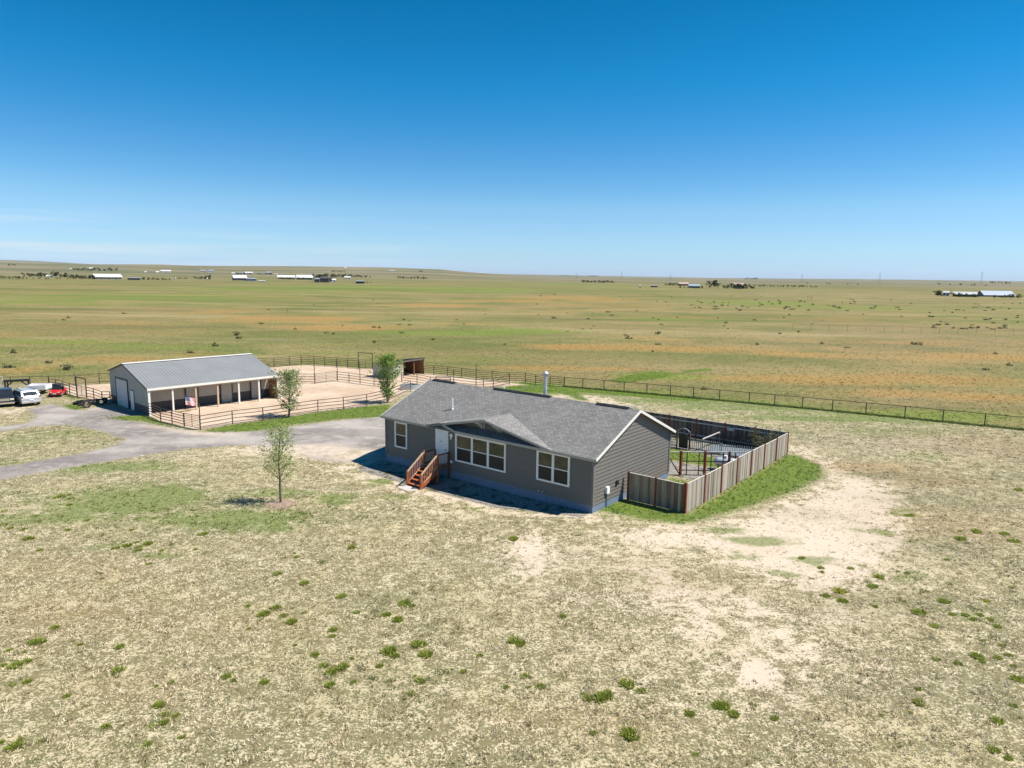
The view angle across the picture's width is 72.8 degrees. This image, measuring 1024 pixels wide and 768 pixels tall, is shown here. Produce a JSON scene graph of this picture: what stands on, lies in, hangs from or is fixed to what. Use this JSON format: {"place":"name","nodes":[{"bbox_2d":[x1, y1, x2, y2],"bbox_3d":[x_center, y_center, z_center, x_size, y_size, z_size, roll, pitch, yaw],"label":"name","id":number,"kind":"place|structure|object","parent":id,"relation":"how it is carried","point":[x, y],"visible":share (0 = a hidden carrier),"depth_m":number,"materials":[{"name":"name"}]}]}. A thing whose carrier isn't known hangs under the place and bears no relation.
{"place":"outdoors","nodes":[
{"label":"outdoors","id":0,"kind":"place"},
{"bbox_2d":[0,404,385,478],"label":"driveway","id":1,"kind":"structure","parent":0,"point":[340,441],"depth_m":53.48,"materials":[{"name":"gravel"}]},
{"bbox_2d":[63,369,823,523],"bbox_3d":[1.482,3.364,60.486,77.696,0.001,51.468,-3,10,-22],"label":"lawn","id":2,"kind":"structure","parent":0,"point":[771,486],"depth_m":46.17,"materials":[{"name":"plant"}]},
{"bbox_2d":[0,260,1023,767],"bbox_3d":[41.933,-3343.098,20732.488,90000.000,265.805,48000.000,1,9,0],"label":"ground","id":3,"kind":"structure","parent":0,"point":[462,304],"depth_m":32.79,"materials":[{"name":"plant"}]},
{"bbox_2d":[0,387,15,404],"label":"parked car","id":4,"kind":"object","parent":3,"relation":"on","point":[7,396],"visible":0.97,"depth_m":64.83,"materials":[{"name":"paint"}]},
{"bbox_2d":[0,739,23,751],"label":"weed clump","id":5,"kind":"object","parent":3,"relation":"on","point":[14,745],"visible":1,"depth_m":18.53,"materials":[{"name":"green plant"}]},
{"bbox_2d":[0,376,29,387],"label":"gooseneck trailer","id":6,"kind":"object","parent":3,"relation":"on","point":[13,380],"visible":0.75,"depth_m":70.62,"materials":[{"name":"black metal"}]},
{"bbox_2d":[7,659,24,668],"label":"weed clump","id":7,"kind":"object","parent":3,"relation":"on","point":[19,663],"visible":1,"depth_m":22.35,"materials":[{"name":"green plant"}]},
{"bbox_2d":[13,387,40,405],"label":"parked car","id":8,"kind":"object","parent":3,"relation":"on","point":[26,395],"visible":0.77,"depth_m":65.07,"materials":[{"name":"silver metal"}]},
{"bbox_2d":[26,754,43,763],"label":"weed clump","id":9,"kind":"object","parent":3,"relation":"on","point":[34,759],"visible":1,"depth_m":18.06,"materials":[{"name":"green plant"}]},
{"bbox_2d":[26,637,46,645],"bbox_3d":[-16.255,8.769,23.746,0.821,0.190,0.590,1,9,0],"label":"weed clump","id":10,"kind":"object","parent":3,"relation":"on","point":[39,641],"visible":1,"depth_m":23.77,"materials":[{"name":"green plant"}]},
{"bbox_2d":[26,383,51,391],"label":"trailer","id":11,"kind":"object","parent":3,"relation":"on","point":[42,387],"visible":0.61,"depth_m":71.21,"materials":[{"name":"metal"}]},
{"bbox_2d":[49,383,67,396],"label":"utility buggy","id":12,"kind":"object","parent":3,"relation":"on","point":[58,389],"visible":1,"depth_m":70.12,"materials":[{"name":"red paint"}]},
{"bbox_2d":[48,379,75,393],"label":"pipe fence","id":13,"kind":"object","parent":3,"relation":"on","point":[64,384],"visible":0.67,"depth_m":71.97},
{"bbox_2d":[59,363,74,370],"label":"shrub","id":14,"kind":"object","parent":3,"relation":"on","point":[67,367],"visible":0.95,"depth_m":88.74,"materials":[{"name":"green plant"}]},
{"bbox_2d":[48,373,109,384],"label":"pasture fence","id":15,"kind":"object","parent":3,"relation":"on","point":[99,381],"visible":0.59,"depth_m":77.80,"materials":[{"name":"metal"}]},
{"bbox_2d":[75,376,86,397],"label":"gate arch","id":16,"kind":"structure","parent":3,"relation":"on","point":[85,384],"depth_m":69.60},
{"bbox_2d":[76,395,111,404],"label":"farm implement","id":17,"kind":"object","parent":3,"relation":"on","point":[103,400],"visible":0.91,"depth_m":66.19,"materials":[{"name":"black metal"}]},
{"bbox_2d":[86,387,110,402],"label":"pipe fence","id":18,"kind":"object","parent":3,"relation":"on","point":[101,394],"visible":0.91,"depth_m":67.47,"materials":[{"name":"metal"}]},
{"bbox_2d":[100,722,111,728],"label":"weed clump","id":19,"kind":"object","parent":3,"relation":"on","point":[105,725],"visible":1,"depth_m":19.44,"materials":[{"name":"green plant"}]},
{"bbox_2d":[92,274,121,278],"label":"farm building","id":20,"kind":"structure","parent":3,"relation":"on","point":[108,276],"depth_m":1045.09,"materials":[{"name":"grey"}]},
{"bbox_2d":[110,666,126,673],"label":"weed clump","id":21,"kind":"object","parent":3,"relation":"on","point":[117,668],"visible":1,"depth_m":22.15,"materials":[{"name":"green plant"}]},
{"bbox_2d":[153,700,165,707],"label":"weed clump","id":22,"kind":"object","parent":3,"relation":"on","point":[158,704],"visible":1,"depth_m":20.40,"materials":[{"name":"green plant"}]},
{"bbox_2d":[148,403,184,426],"bbox_3d":[-29.599,2.638,59.105,6.656,1.201,0.384,8,11,39],"label":"pipe fence","id":23,"kind":"object","parent":3,"relation":"on","point":[166,414],"visible":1,"depth_m":58.64,"materials":[{"name":"metal"}]},
{"bbox_2d":[107,353,279,415],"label":"barn","id":24,"kind":"structure","parent":3,"relation":"on","point":[172,384],"depth_m":66.11,"materials":[{"name":"metal"}]},
{"bbox_2d":[116,378,127,407],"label":"overhead door","id":25,"kind":"structure","parent":24,"relation":"in","point":[121,385],"depth_m":65.29,"materials":[{"name":"metal"}]},
{"bbox_2d":[130,390,134,409],"bbox_3d":[-34.831,1.470,63.760,0.900,1.850,0.045,9,12,41],"label":"side door","id":26,"kind":"structure","parent":24,"relation":"in","point":[131,391],"depth_m":63.67,"materials":[{"name":"white metal"}]},
{"bbox_2d":[185,396,195,405],"bbox_3d":[-29.281,1.512,63.579,0.419,1.078,1.262,4,9,19],"label":"flag","id":27,"kind":"object","parent":24,"relation":"attached to","point":[189,400],"visible":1,"depth_m":63.42,"materials":[{"name":"fabric"}]},
{"bbox_2d":[184,387,198,406],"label":"sliding door","id":28,"kind":"structure","parent":24,"relation":"in","point":[188,391],"depth_m":65.55,"materials":[{"name":"metal"}]},
{"bbox_2d":[220,383,232,402],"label":"sliding door","id":29,"kind":"structure","parent":24,"relation":"in","point":[226,390],"depth_m":68.09,"materials":[{"name":"metal"}]},
{"bbox_2d":[250,380,261,398],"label":"sliding door","id":30,"kind":"structure","parent":24,"relation":"in","point":[253,384],"depth_m":70.22,"materials":[{"name":"metal"}]},
{"bbox_2d":[232,275,246,279],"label":"farm building","id":31,"kind":"structure","parent":3,"relation":"on","point":[238,277],"depth_m":1108.50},
{"bbox_2d":[255,609,271,617],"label":"weed clump","id":32,"kind":"object","parent":3,"relation":"on","point":[264,613],"visible":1,"depth_m":25.87,"materials":[{"name":"green plant"}]},
{"bbox_2d":[258,678,269,684],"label":"weed clump","id":33,"kind":"object","parent":3,"relation":"on","point":[264,680],"visible":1,"depth_m":21.61,"materials":[{"name":"green plant"}]},
{"bbox_2d":[267,500,295,508],"bbox_3d":[-12.741,6.613,38.271,1.536,0.038,1.485,1,9,0],"label":"mulch ring","id":34,"kind":"object","parent":3,"relation":"on","point":[283,503],"visible":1,"depth_m":38.25,"materials":[{"name":"soil"}]},
{"bbox_2d":[257,418,300,501],"bbox_3d":[-12.733,4.267,38.168,2.285,4.835,2.473,-6,11,-38],"label":"young tree","id":35,"kind":"object","parent":34,"relation":"on","point":[279,438],"visible":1,"depth_m":38.10,"materials":[{"name":"green plant"}]},
{"bbox_2d":[277,275,294,278],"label":"farm building","id":36,"kind":"structure","parent":3,"relation":"on","point":[285,276],"depth_m":1350.69,"materials":[{"name":"grey"}]},
{"bbox_2d":[268,366,307,416],"bbox_3d":[-19.674,0.741,61.075,3.512,4.600,3.092,9,12,43],"label":"young tree","id":37,"kind":"object","parent":3,"relation":"on","point":[289,375],"visible":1,"depth_m":60.94,"materials":[{"name":"green plant"}]},
{"bbox_2d":[284,616,297,624],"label":"weed clump","id":38,"kind":"object","parent":3,"relation":"on","point":[292,621],"visible":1,"depth_m":25.35,"materials":[{"name":"green plant"}]},
{"bbox_2d":[64,365,520,428],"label":"dirt yard","id":39,"kind":"structure","parent":3,"relation":"on","point":[326,389],"depth_m":72.60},
{"bbox_2d":[371,357,425,377],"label":"loafing shed","id":40,"kind":"structure","parent":39,"relation":"on","point":[414,365],"depth_m":89.09,"materials":[{"name":"wood"}]},
{"bbox_2d":[400,383,419,389],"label":"stock tank","id":41,"kind":"object","parent":39,"relation":"on","point":[414,386],"visible":0.8,"depth_m":76.90,"materials":[{"name":"metal"}]},
{"bbox_2d":[280,365,314,383],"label":"pipe fence","id":42,"kind":"object","parent":3,"relation":"on","point":[305,376],"visible":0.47,"depth_m":80.30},
{"bbox_2d":[296,275,312,279],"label":"farm building","id":43,"kind":"structure","parent":3,"relation":"on","point":[306,277],"depth_m":1288.98,"materials":[{"name":"grey"}]},
{"bbox_2d":[199,381,410,429],"bbox_3d":[-17.003,1.349,65.160,2.778,2.200,24.664,7,11,34],"label":"pipe fence","id":44,"kind":"object","parent":3,"relation":"on","point":[317,406],"visible":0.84,"depth_m":61.78,"materials":[{"name":"metal"}]},
{"bbox_2d":[184,413,199,427],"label":"pipe gate","id":45,"kind":"structure","parent":44,"relation":"attached to","point":[191,421],"depth_m":56.52,"materials":[{"name":"metal"}]},
{"bbox_2d":[258,356,357,367],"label":"pipe fence","id":46,"kind":"object","parent":3,"relation":"on","point":[324,362],"visible":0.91,"depth_m":95.09,"materials":[{"name":"metal"}]},
{"bbox_2d":[325,679,335,687],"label":"weed clump","id":47,"kind":"object","parent":3,"relation":"on","point":[331,683],"visible":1,"depth_m":21.53,"materials":[{"name":"green plant"}]},
{"bbox_2d":[324,666,337,676],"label":"weed clump","id":48,"kind":"object","parent":3,"relation":"on","point":[332,670],"visible":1,"depth_m":22.16,"materials":[{"name":"green plant"}]},
{"bbox_2d":[335,592,347,598],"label":"weed clump","id":49,"kind":"object","parent":3,"relation":"on","point":[341,595],"visible":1,"depth_m":27.41,"materials":[{"name":"green plant"}]},
{"bbox_2d":[335,661,350,671],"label":"weed clump","id":50,"kind":"object","parent":3,"relation":"on","point":[343,665],"visible":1,"depth_m":22.45,"materials":[{"name":"green plant"}]},
{"bbox_2d":[337,362,388,385],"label":"pipe fence","id":51,"kind":"object","parent":3,"relation":"on","point":[356,376],"visible":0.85,"depth_m":80.74,"materials":[{"name":"metal"}]},
{"bbox_2d":[315,371,336,382],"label":"pipe gate","id":52,"kind":"structure","parent":51,"relation":"attached to","point":[325,375],"depth_m":81.35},
{"bbox_2d":[367,351,405,402],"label":"young tree","id":53,"kind":"object","parent":3,"relation":"on","point":[386,360],"visible":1,"depth_m":68.52,"materials":[{"name":"green plant"}]},
{"bbox_2d":[381,645,396,655],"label":"weed clump","id":54,"kind":"object","parent":3,"relation":"on","point":[392,649],"visible":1,"depth_m":23.46,"materials":[{"name":"green plant"}]},
{"bbox_2d":[392,614,403,622],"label":"weed clump","id":55,"kind":"object","parent":3,"relation":"on","point":[397,619],"visible":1,"depth_m":25.59,"materials":[{"name":"green plant"}]},
{"bbox_2d":[399,598,411,606],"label":"weed clump","id":56,"kind":"object","parent":3,"relation":"on","point":[403,602],"visible":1,"depth_m":26.91,"materials":[{"name":"green plant"}]},
{"bbox_2d":[397,485,418,491],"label":"step slab","id":57,"kind":"structure","parent":3,"relation":"on","point":[407,488],"depth_m":42.20,"materials":[{"name":"concrete"}]},
{"bbox_2d":[406,449,449,489],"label":"porch steps","id":58,"kind":"structure","parent":57,"relation":"on","point":[427,473],"depth_m":43.19,"materials":[{"name":"brown wood"}]},
{"bbox_2d":[409,638,428,647],"bbox_3d":[-3.204,8.897,23.926,0.685,0.208,0.563,-6,11,-38],"label":"weed clump","id":59,"kind":"object","parent":3,"relation":"on","point":[417,643],"visible":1,"depth_m":23.89,"materials":[{"name":"green plant"}]},
{"bbox_2d":[401,372,450,382],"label":"pipe fence","id":60,"kind":"object","parent":3,"relation":"on","point":[420,377],"visible":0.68,"depth_m":81.18,"materials":[{"name":"metal"}]},
{"bbox_2d":[419,649,433,657],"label":"weed clump","id":61,"kind":"object","parent":3,"relation":"on","point":[428,653],"visible":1,"depth_m":23.29,"materials":[{"name":"green plant"}]},
{"bbox_2d":[0,372,911,420],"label":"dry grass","id":62,"kind":"structure","parent":3,"relation":"on","point":[601,398],"depth_m":67.35,"materials":[{"name":"plant"}]},
{"bbox_2d":[436,366,509,387],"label":"pipe fence","id":63,"kind":"object","parent":3,"relation":"on","point":[493,383],"visible":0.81,"depth_m":78.80,"materials":[{"name":"metal"}]},
{"bbox_2d":[424,365,525,381],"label":"pipe fence","id":64,"kind":"object","parent":3,"relation":"on","point":[447,370],"visible":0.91,"depth_m":85.47,"materials":[{"name":"metal"}]},
{"bbox_2d":[0,410,1023,530],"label":"dry grass","id":65,"kind":"structure","parent":3,"relation":"on","point":[455,517],"depth_m":42.72,"materials":[{"name":"plant"}]},
{"bbox_2d":[507,635,519,643],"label":"weed clump","id":66,"kind":"object","parent":3,"relation":"on","point":[510,639],"visible":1,"depth_m":24.27,"materials":[{"name":"green plant"}]},
{"bbox_2d":[380,371,675,513],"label":"house","id":67,"kind":"structure","parent":3,"relation":"on","point":[576,454],"depth_m":41.42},
{"bbox_2d":[394,421,407,448],"bbox_3d":[-7.438,3.426,46.517,1.220,1.760,0.065,8,11,38],"label":"window","id":68,"kind":"structure","parent":67,"relation":"in","point":[400,428],"depth_m":46.52,"materials":[{"name":"white plastic"}]},
{"bbox_2d":[436,430,446,462],"bbox_3d":[-4.486,4.029,44.111,0.940,2.060,0.130,8,11,38],"label":"door","id":69,"kind":"structure","parent":67,"relation":"in","point":[441,437],"depth_m":44.07,"materials":[{"name":"paint"}]},
{"bbox_2d":[455,433,505,472],"bbox_3d":[-1.949,4.158,42.119,4.090,1.760,0.065,8,11,38],"label":"window","id":70,"kind":"structure","parent":67,"relation":"in","point":[483,453],"depth_m":42.05,"materials":[{"name":"glass"}]},
{"bbox_2d":[536,450,569,486],"bbox_3d":[2.279,4.688,38.721,2.270,1.740,0.065,8,11,38],"label":"window","id":71,"kind":"structure","parent":67,"relation":"in","point":[551,468],"depth_m":38.70,"materials":[{"name":"glass"}]},
{"bbox_2d":[525,373,564,385],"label":"pipe fence","id":72,"kind":"object","parent":3,"relation":"on","point":[535,376],"visible":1,"depth_m":81.58,"materials":[{"name":"metal"}]},
{"bbox_2d":[358,438,732,516],"bbox_3d":[4.564,5.952,44.959,27.053,0.280,14.786,-2,9,-19],"label":"gravel bed","id":73,"kind":"object","parent":3,"relation":"on","point":[391,474],"visible":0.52,"depth_m":42.51,"materials":[{"name":"gravel"}]},
{"bbox_2d":[676,428,690,449],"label":"arched gate","id":74,"kind":"structure","parent":73,"relation":"on","point":[683,440],"depth_m":51.82,"materials":[{"name":"black metal"}]},
{"bbox_2d":[690,437,721,453],"bbox_3d":[14.145,4.536,50.785,2.500,0.910,0.052,8,11,38],"label":"picket fence","id":75,"kind":"object","parent":73,"relation":"on","point":[713,443],"visible":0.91,"depth_m":50.89,"materials":[{"name":"black metal"}]},
{"bbox_2d":[670,451,746,475],"bbox_3d":[12.375,5.121,44.829,5.543,1.620,0.370,1,9,2],"label":"swing set","id":76,"kind":"object","parent":73,"relation":"on","point":[704,470],"visible":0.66,"depth_m":44.76,"materials":[{"name":"black metal"}]},
{"bbox_2d":[582,693,593,701],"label":"weed clump","id":77,"kind":"object","parent":3,"relation":"on","point":[587,697],"visible":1,"depth_m":21.00,"materials":[{"name":"green plant"}]},
{"bbox_2d":[593,691,610,702],"bbox_3d":[2.679,9.438,20.995,0.572,0.182,0.632,-2,9,-16],"label":"weed clump","id":78,"kind":"object","parent":3,"relation":"on","point":[600,699],"visible":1,"depth_m":20.96,"materials":[{"name":"green plant"}]},
{"bbox_2d":[596,688,614,699],"bbox_3d":[2.890,9.421,21.117,0.542,0.184,0.632,6,10,30],"label":"weed clump","id":79,"kind":"object","parent":3,"relation":"on","point":[607,692],"visible":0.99,"depth_m":21.15,"materials":[{"name":"green plant"}]},
{"bbox_2d":[619,677,636,688],"bbox_3d":[3.582,9.344,21.724,0.664,0.166,0.579,7,11,36],"label":"weed clump","id":80,"kind":"object","parent":3,"relation":"on","point":[628,683],"visible":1,"depth_m":21.73,"materials":[{"name":"green plant"}]},
{"bbox_2d":[618,726,640,740],"bbox_3d":[3.269,9.699,19.336,0.610,0.190,0.818,-5,10,-33],"label":"weed clump","id":81,"kind":"object","parent":3,"relation":"on","point":[630,731],"visible":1,"depth_m":19.33,"materials":[{"name":"green plant"}]},
{"bbox_2d":[636,687,646,693],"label":"weed clump","id":82,"kind":"object","parent":3,"relation":"on","point":[639,689],"visible":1,"depth_m":21.41,"materials":[{"name":"green plant"}]},
{"bbox_2d":[626,471,685,512],"bbox_3d":[7.994,6.014,38.662,3.560,1.740,0.110,8,11,38],"label":"privacy fence","id":83,"kind":"object","parent":3,"relation":"on","point":[658,492],"visible":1,"depth_m":38.62,"materials":[{"name":"wood"}]},
{"bbox_2d":[684,708,695,717],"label":"weed clump","id":84,"kind":"object","parent":3,"relation":"on","point":[688,712],"visible":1,"depth_m":20.30,"materials":[{"name":"green plant"}]},
{"bbox_2d":[644,411,787,447],"bbox_3d":[14.575,3.567,54.935,14.110,1.740,0.110,8,11,38],"label":"privacy fence","id":85,"kind":"object","parent":3,"relation":"on","point":[697,428],"visible":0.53,"depth_m":54.11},
{"bbox_2d":[710,701,725,709],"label":"weed clump","id":86,"kind":"object","parent":3,"relation":"on","point":[719,708],"visible":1,"depth_m":20.64,"materials":[{"name":"green plant"}]},
{"bbox_2d":[713,699,731,709],"bbox_3d":[6.253,9.538,20.717,0.607,0.158,0.523,4,10,22],"label":"weed clump","id":87,"kind":"object","parent":3,"relation":"on","point":[722,703],"visible":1,"depth_m":20.74,"materials":[{"name":"green plant"}]},
{"bbox_2d":[714,455,733,467],"bbox_3d":[14.216,5.246,46.253,1.500,0.980,0.580,4,9,19],"label":"propane tank","id":88,"kind":"object","parent":3,"relation":"on","point":[718,464],"visible":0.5,"depth_m":46.13,"materials":[{"name":"metal"}]},
{"bbox_2d":[707,443,750,457],"bbox_3d":[16.483,4.963,51.122,3.600,0.100,3.300,8,11,38],"label":"concrete pad","id":89,"kind":"object","parent":3,"relation":"on","point":[713,448],"visible":0.36,"depth_m":51.41,"materials":[{"name":"concrete"}]},
{"bbox_2d":[719,444,756,457],"bbox_3d":[16.384,4.833,49.053,3.324,0.910,0.054,5,10,23],"label":"picket fence","id":90,"kind":"object","parent":89,"relation":"on","point":[737,447],"visible":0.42,"depth_m":49.30,"materials":[{"name":"black metal"}]},
{"bbox_2d":[716,435,765,448],"bbox_3d":[17.675,4.461,52.041,5.000,0.760,0.056,8,11,38],"label":"picket fence","id":91,"kind":"object","parent":89,"relation":"on","point":[741,439],"visible":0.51,"depth_m":52.42,"materials":[{"name":"black metal"}]},
{"bbox_2d":[728,709,739,717],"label":"weed clump","id":92,"kind":"object","parent":3,"relation":"on","point":[733,713],"visible":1,"depth_m":20.32,"materials":[{"name":"green plant"}]},
{"bbox_2d":[684,432,788,513],"bbox_3d":[14.698,5.267,44.011,0.110,1.740,16.950,8,11,38],"label":"privacy fence","id":93,"kind":"object","parent":3,"relation":"on","point":[704,488],"visible":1,"depth_m":42.55,"materials":[{"name":"wood"}]},
{"bbox_2d":[744,424,784,447],"bbox_3d":[18.427,4.002,50.395,2.828,2.295,2.083,7,11,36],"label":"corner shrub","id":94,"kind":"object","parent":3,"relation":"on","point":[755,436],"visible":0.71,"depth_m":50.46,"materials":[{"name":"green plant"}]},
{"bbox_2d":[561,385,1023,430],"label":"fence line grass","id":95,"kind":"structure","parent":3,"relation":"on","point":[862,413],"depth_m":68.40,"materials":[{"name":"plant"}]},
{"bbox_2d":[565,377,1023,426],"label":"pasture fence","id":96,"kind":"object","parent":3,"relation":"on","point":[943,417],"visible":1,"depth_m":68.61,"materials":[{"name":"metal"}]},
{"bbox_2d":[832,587,849,593],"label":"weed clump","id":97,"kind":"object","parent":3,"relation":"on","point":[836,590],"visible":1,"depth_m":28.40,"materials":[{"name":"green plant"}]},
{"bbox_2d":[836,597,848,602],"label":"weed clump","id":98,"kind":"object","parent":3,"relation":"on","point":[841,599],"visible":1,"depth_m":27.56,"materials":[{"name":"green plant"}]},
{"bbox_2d":[792,324,1013,334],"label":"wire fence","id":99,"kind":"object","parent":3,"relation":"on","point":[902,330],"visible":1,"depth_m":170.85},
{"bbox_2d":[909,607,927,615],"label":"weed clump","id":100,"kind":"object","parent":3,"relation":"on","point":[918,612],"visible":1,"depth_m":26.63,"materials":[{"name":"green plant"}]},
{"bbox_2d":[911,698,926,705],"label":"weed clump","id":101,"kind":"object","parent":3,"relation":"on","point":[915,700],"visible":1,"depth_m":20.98,"materials":[{"name":"green plant"}]},
{"bbox_2d":[953,292,977,296],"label":"farm building","id":102,"kind":"structure","parent":3,"relation":"on","point":[968,293],"depth_m":588.01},
{"bbox_2d":[969,651,984,658],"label":"weed clump","id":103,"kind":"object","parent":3,"relation":"on","point":[975,654],"visible":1,"depth_m":23.64,"materials":[{"name":"green plant"}]},
{"bbox_2d":[986,745,1001,753],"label":"weed clump","id":104,"kind":"object","parent":3,"relation":"on","point":[998,751],"visible":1,"depth_m":18.90,"materials":[{"name":"green plant"}]},
{"bbox_2d":[978,291,1015,296],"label":"farm building","id":105,"kind":"structure","parent":3,"relation":"on","point":[990,293],"depth_m":607.26,"materials":[{"name":"grey"}]},
{"bbox_2d":[989,715,1005,724],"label":"weed clump","id":106,"kind":"object","parent":3,"relation":"on","point":[999,720],"visible":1,"depth_m":20.12,"materials":[{"name":"green plant"}]},
{"bbox_2d":[1008,673,1023,682],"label":"weed clump","id":107,"kind":"object","parent":3,"relation":"on","point":[1018,678],"visible":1,"depth_m":22.31,"materials":[{"name":"green plant"}]},
{"bbox_2d":[0,319,1023,426],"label":"prairie grass","id":108,"kind":"structure","parent":0,"point":[668,389],"depth_m":100.88,"materials":[{"name":"plant"}]},
{"bbox_2d":[0,0,1023,280],"label":"sky","id":109,"kind":"structure","parent":0,"point":[779,139],"materials":[{"name":"blue"}]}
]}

